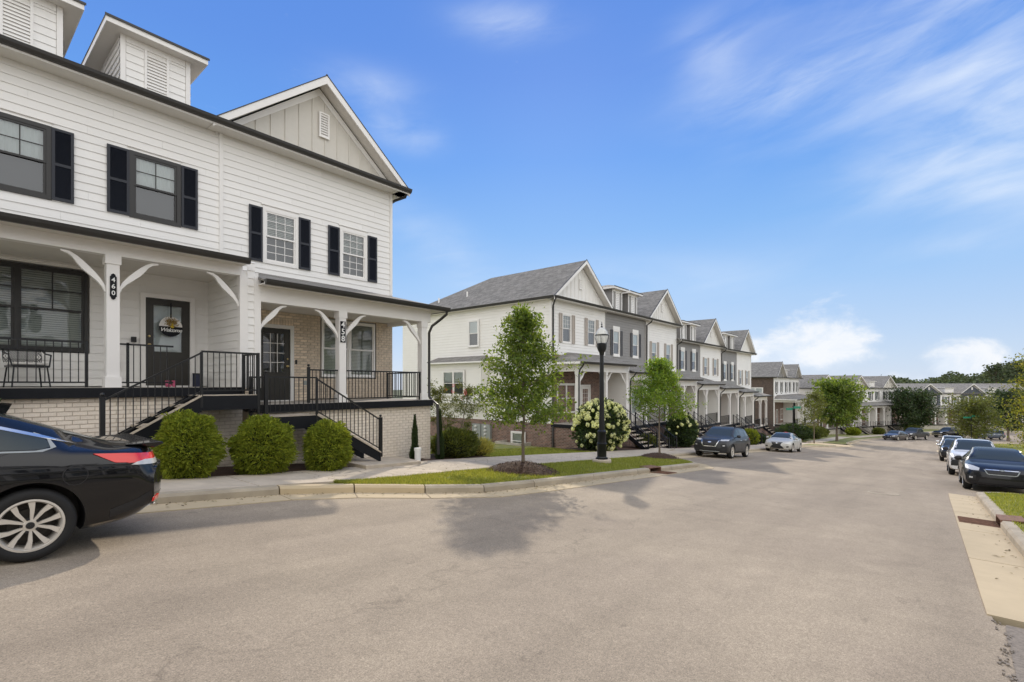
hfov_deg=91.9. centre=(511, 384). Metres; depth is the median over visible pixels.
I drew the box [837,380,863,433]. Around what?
townhouse
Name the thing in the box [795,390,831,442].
street tree
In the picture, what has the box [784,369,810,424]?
townhouse
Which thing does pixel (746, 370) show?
window
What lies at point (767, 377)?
townhouse
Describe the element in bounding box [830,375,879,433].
townhouse
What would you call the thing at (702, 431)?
front stairs
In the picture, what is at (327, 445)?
shrub
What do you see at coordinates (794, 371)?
townhouse
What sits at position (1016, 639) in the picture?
asphalt patch
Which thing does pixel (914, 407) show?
street tree
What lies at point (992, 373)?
skyline tree
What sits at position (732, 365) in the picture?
window
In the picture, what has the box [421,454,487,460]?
bed
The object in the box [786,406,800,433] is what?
street sign
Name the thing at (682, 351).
window
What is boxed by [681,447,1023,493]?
street
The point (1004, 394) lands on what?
street tree
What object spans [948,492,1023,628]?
kerb
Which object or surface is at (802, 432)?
shrub
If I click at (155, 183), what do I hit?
window
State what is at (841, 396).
street tree
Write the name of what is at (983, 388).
townhouse
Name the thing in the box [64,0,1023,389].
sky
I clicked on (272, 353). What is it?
door
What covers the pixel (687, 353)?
townhouse
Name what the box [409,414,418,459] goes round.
juniper
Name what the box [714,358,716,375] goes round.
window
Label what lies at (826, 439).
pavement
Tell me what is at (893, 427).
front stairs
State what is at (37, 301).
window
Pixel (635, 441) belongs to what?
front stairs
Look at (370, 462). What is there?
walk
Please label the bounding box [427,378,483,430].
flowering shrub
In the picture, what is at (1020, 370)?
skyline tree
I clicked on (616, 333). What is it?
window
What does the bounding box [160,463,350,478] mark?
bed
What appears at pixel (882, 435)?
pavement
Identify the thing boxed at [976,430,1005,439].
parked car
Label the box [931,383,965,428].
townhouse
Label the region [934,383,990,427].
townhouse
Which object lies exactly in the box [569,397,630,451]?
hydrangea
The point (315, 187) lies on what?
townhouse
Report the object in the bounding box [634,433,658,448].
shrub
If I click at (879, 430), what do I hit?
shrub
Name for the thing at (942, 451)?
parked car
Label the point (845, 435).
yard
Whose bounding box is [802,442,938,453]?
street
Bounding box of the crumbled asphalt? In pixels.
[991,619,1017,681]
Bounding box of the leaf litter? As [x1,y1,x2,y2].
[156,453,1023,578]
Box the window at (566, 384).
[557,383,574,413]
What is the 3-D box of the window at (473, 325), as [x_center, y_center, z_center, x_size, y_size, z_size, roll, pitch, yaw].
[-2.423,-3.225,31.132,0.960,1.720,0.090,0,0,40]
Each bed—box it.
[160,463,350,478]
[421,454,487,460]
[565,444,753,450]
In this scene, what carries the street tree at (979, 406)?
on the lawn at (1012, 446)
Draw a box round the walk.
[346,456,420,468]
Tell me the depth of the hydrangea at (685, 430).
32.94 m
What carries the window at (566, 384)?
in the townhouse at (573, 300)
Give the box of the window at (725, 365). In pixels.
[723,363,726,379]
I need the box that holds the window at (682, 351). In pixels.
[681,350,684,369]
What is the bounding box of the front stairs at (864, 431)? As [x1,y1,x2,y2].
[857,422,871,434]
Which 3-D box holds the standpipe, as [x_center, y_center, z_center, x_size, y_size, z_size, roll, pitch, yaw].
[-2.663,1.993,13.968,0.200,0.420,0.197,0,0,40]
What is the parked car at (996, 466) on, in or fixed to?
on the street at (908, 469)
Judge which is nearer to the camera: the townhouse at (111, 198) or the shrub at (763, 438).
the townhouse at (111, 198)
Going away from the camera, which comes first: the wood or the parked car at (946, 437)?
the parked car at (946, 437)
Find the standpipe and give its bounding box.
[414,447,420,460]
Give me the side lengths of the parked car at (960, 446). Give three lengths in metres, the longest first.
4.604 x 2.210 x 1.695 m
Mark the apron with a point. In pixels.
(838, 445)
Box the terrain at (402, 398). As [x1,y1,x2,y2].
[393,390,844,444]
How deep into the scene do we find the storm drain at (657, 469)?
16.48 m
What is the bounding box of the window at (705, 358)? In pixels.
[704,357,707,375]
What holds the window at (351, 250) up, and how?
in the townhouse at (315, 187)
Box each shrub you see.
[149,409,227,479]
[224,413,298,474]
[301,418,354,470]
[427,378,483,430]
[430,426,481,457]
[474,437,495,455]
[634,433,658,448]
[745,428,760,444]
[759,433,767,442]
[775,423,813,440]
[807,425,825,438]
[819,426,829,436]
[845,427,861,434]
[871,427,885,434]
[903,424,922,430]
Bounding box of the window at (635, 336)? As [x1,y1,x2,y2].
[633,333,638,357]
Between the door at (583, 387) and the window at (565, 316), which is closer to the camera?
the window at (565, 316)
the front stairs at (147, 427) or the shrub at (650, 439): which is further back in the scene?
the shrub at (650, 439)
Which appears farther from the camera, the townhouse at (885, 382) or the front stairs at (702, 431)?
the townhouse at (885, 382)
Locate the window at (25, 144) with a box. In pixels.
[0,106,54,199]
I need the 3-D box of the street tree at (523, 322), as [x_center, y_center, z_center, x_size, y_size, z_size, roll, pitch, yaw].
[0.549,0.074,13.477,3.279,4.632,4.084,0,0,-10]
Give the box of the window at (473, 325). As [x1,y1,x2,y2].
[468,319,478,347]
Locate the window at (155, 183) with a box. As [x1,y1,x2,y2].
[127,144,182,226]
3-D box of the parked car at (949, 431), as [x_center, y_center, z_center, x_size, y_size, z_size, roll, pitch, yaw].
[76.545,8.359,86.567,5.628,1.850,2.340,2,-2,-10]
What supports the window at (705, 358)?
in the townhouse at (708, 332)
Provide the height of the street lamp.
5.100 m
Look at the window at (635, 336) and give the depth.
35.35 m
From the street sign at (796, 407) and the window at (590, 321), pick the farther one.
the street sign at (796, 407)
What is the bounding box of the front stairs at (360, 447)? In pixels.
[249,370,382,460]
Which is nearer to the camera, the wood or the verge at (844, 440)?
the verge at (844, 440)
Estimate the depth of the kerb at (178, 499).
9.44 m
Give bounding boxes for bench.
[2,348,51,386]
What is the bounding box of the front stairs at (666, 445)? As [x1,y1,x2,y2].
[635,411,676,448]
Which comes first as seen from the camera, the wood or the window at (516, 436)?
the window at (516, 436)
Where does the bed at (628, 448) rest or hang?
on the yard at (501, 446)
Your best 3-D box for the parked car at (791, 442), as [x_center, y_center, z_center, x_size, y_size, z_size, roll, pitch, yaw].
[21.178,4.444,38.540,2.180,1.455,4.907,0,-5,40]
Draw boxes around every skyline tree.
[982,362,1007,382]
[1004,360,1023,383]
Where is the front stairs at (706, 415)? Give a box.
[700,414,718,431]
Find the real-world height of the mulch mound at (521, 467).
0.430 m
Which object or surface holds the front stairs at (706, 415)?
on the yard at (501, 446)
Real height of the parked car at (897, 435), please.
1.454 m
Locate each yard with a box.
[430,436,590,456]
[768,429,1010,441]
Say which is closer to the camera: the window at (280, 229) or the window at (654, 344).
the window at (280, 229)
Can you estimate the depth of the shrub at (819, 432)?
67.24 m
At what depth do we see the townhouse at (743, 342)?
55.31 m
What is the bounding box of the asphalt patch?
[1006,625,1023,681]
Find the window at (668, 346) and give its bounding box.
[666,343,670,360]
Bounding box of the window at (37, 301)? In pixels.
[0,255,87,352]
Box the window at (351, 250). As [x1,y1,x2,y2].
[338,224,368,281]
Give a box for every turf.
[985,491,1023,533]
[995,443,1023,453]
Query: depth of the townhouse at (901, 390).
113.09 m
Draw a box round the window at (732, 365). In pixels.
[731,364,733,380]
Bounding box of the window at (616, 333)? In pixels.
[613,329,619,355]
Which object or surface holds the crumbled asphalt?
on the street at (717, 574)
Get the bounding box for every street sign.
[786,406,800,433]
[963,415,978,438]
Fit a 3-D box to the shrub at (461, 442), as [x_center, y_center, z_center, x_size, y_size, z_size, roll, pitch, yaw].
[-1.910,1.945,16.574,1.593,1.164,2.221,0,0,40]
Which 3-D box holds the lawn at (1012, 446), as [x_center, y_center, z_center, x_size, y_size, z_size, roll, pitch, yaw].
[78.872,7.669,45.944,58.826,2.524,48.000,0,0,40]
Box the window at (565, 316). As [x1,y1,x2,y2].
[563,313,571,343]
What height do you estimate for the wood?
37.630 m
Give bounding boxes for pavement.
[160,443,809,491]
[806,436,848,442]
[852,431,1022,437]
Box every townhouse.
[0,0,260,466]
[206,74,450,463]
[403,259,636,449]
[602,285,674,445]
[637,289,703,441]
[676,320,725,436]
[689,318,744,426]
[721,329,772,435]
[721,332,758,428]
[751,361,805,434]
[784,364,816,425]
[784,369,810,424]
[799,374,844,433]
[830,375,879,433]
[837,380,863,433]
[863,376,902,430]
[865,379,892,431]
[895,384,922,427]
[896,383,947,428]
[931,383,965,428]
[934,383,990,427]
[974,383,1023,427]
[975,384,1010,429]
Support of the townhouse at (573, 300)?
on the yard at (501, 446)
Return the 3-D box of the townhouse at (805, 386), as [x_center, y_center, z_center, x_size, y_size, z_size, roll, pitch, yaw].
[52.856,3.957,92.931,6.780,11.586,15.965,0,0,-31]
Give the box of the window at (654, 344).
[652,341,656,358]
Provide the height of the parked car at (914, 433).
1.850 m
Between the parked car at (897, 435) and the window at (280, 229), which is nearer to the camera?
the window at (280, 229)
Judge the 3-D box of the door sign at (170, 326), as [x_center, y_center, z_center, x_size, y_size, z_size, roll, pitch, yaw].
[-8.081,-1.542,11.738,0.164,0.795,0.470,0,0,40]
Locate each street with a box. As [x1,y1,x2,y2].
[0,467,1016,681]
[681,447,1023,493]
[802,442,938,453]
[845,433,1023,450]
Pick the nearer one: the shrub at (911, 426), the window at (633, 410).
the window at (633, 410)
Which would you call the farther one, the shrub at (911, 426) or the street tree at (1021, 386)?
the shrub at (911, 426)
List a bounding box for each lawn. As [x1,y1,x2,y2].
[994,444,1023,454]
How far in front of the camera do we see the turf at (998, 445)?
64.02 m
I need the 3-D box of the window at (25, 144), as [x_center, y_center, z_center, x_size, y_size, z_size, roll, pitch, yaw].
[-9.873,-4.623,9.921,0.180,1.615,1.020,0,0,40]
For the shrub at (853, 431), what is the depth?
85.01 m
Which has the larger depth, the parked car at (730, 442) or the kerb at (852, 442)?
the kerb at (852, 442)
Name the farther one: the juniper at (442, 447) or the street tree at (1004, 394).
the street tree at (1004, 394)
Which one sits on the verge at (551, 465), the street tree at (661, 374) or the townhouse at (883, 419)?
the street tree at (661, 374)
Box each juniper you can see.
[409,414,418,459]
[435,409,444,458]
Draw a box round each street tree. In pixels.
[469,301,591,461]
[626,355,708,452]
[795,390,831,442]
[808,374,873,440]
[884,385,946,428]
[939,390,1016,438]
[976,386,1023,440]
[994,348,1023,453]
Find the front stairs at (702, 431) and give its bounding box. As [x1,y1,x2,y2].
[688,411,711,435]
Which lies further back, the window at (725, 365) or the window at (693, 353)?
the window at (725, 365)
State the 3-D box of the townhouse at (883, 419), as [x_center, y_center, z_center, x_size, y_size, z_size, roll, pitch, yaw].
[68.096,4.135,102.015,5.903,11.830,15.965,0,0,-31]
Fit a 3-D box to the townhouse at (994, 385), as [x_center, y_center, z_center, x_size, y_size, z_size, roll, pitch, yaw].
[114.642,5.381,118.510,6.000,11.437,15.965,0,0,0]
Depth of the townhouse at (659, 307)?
38.55 m
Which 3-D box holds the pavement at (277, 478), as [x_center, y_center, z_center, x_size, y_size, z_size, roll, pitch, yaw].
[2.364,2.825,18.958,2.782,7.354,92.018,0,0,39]
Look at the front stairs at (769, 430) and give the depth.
54.87 m
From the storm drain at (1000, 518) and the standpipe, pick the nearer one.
the storm drain at (1000, 518)
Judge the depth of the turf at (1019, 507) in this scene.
11.91 m
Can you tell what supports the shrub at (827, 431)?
on the yard at (845, 435)
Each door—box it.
[146,297,189,385]
[261,327,289,400]
[582,386,588,404]
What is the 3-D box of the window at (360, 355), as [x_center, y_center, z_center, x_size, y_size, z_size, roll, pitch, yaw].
[-5.133,-1.100,15.519,0.175,1.740,1.860,0,0,40]
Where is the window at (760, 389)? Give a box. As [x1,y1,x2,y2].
[751,387,762,392]
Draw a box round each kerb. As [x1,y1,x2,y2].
[135,445,835,513]
[846,432,1021,445]
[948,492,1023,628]
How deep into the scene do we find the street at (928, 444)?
68.49 m
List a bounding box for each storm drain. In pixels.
[640,465,676,473]
[957,514,1023,527]
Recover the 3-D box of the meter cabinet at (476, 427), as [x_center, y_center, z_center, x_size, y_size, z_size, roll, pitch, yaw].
[-2.218,3.240,30.855,0.720,1.620,0.270,0,0,40]
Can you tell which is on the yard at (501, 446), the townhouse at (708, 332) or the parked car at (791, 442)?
the townhouse at (708, 332)
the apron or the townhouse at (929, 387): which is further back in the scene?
the townhouse at (929, 387)
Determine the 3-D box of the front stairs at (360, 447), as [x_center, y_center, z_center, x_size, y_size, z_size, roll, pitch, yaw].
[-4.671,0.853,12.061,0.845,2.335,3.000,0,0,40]
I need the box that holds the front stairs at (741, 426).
[733,414,764,444]
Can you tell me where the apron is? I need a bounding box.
[810,442,851,446]
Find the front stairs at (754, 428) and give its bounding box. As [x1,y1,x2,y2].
[741,417,768,443]
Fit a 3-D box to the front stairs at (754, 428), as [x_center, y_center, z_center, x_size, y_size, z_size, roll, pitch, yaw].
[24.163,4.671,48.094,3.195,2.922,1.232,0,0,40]
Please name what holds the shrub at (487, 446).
on the bed at (432, 457)
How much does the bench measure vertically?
0.776 m
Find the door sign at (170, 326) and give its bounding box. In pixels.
[159,303,181,336]
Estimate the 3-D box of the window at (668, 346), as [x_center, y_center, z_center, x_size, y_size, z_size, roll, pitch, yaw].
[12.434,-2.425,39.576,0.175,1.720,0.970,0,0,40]
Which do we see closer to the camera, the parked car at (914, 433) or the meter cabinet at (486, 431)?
the meter cabinet at (486, 431)
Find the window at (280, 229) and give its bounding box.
[261,203,299,268]
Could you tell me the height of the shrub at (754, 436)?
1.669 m
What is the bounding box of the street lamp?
[592,323,610,463]
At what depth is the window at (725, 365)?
50.78 m
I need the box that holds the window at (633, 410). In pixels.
[631,390,642,414]
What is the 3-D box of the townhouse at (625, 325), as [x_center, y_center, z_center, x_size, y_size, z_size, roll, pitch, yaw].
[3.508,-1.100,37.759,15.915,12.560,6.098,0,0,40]
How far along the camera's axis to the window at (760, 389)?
75.30 m
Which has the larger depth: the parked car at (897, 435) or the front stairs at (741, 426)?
the parked car at (897, 435)
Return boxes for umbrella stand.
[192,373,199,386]
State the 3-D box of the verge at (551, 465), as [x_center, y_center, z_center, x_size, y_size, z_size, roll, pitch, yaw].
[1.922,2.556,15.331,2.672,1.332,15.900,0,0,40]
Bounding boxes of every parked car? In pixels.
[0,402,162,561]
[694,426,749,458]
[765,432,801,451]
[882,430,908,440]
[903,428,929,439]
[932,427,964,437]
[936,435,961,446]
[936,439,954,460]
[943,438,994,474]
[954,446,1023,488]
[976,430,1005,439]
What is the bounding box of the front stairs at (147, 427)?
[99,350,259,438]
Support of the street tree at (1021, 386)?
on the lawn
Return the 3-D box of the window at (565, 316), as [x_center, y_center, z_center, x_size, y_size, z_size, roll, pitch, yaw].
[3.100,-3.225,28.530,0.175,1.720,0.970,0,0,40]
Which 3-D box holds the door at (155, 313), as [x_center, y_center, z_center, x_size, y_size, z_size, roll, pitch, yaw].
[-8.195,-1.003,11.795,0.145,2.046,0.892,0,0,40]
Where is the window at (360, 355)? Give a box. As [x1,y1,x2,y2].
[320,319,374,377]
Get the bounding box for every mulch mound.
[486,460,557,475]
[641,452,679,458]
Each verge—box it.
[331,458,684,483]
[822,437,867,443]
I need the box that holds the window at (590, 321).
[588,318,595,346]
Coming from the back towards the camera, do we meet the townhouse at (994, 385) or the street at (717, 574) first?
the townhouse at (994, 385)
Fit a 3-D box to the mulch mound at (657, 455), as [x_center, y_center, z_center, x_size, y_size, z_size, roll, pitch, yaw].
[6.453,3.107,21.560,1.851,0.370,1.813,0,0,40]
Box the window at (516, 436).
[511,431,525,442]
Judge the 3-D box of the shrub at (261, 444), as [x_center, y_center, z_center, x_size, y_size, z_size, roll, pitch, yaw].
[-5.145,1.247,10.216,1.131,1.337,1.480,0,0,40]
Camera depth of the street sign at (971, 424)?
67.10 m
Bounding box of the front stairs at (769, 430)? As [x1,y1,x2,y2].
[763,418,783,434]
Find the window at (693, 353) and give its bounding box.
[692,351,695,370]
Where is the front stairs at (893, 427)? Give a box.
[888,420,901,430]
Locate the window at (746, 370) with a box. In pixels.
[746,370,747,384]
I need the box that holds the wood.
[881,359,1023,383]
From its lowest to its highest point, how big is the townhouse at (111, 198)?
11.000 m
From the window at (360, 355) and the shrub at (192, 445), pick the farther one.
the window at (360, 355)
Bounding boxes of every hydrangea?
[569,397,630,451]
[663,413,699,447]
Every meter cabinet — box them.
[472,423,480,437]
[481,424,491,440]
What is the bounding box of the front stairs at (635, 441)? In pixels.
[623,406,673,450]
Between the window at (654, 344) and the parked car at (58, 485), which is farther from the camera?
the window at (654, 344)
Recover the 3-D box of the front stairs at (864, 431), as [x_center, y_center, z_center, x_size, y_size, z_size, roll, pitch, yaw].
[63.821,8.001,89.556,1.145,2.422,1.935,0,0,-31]

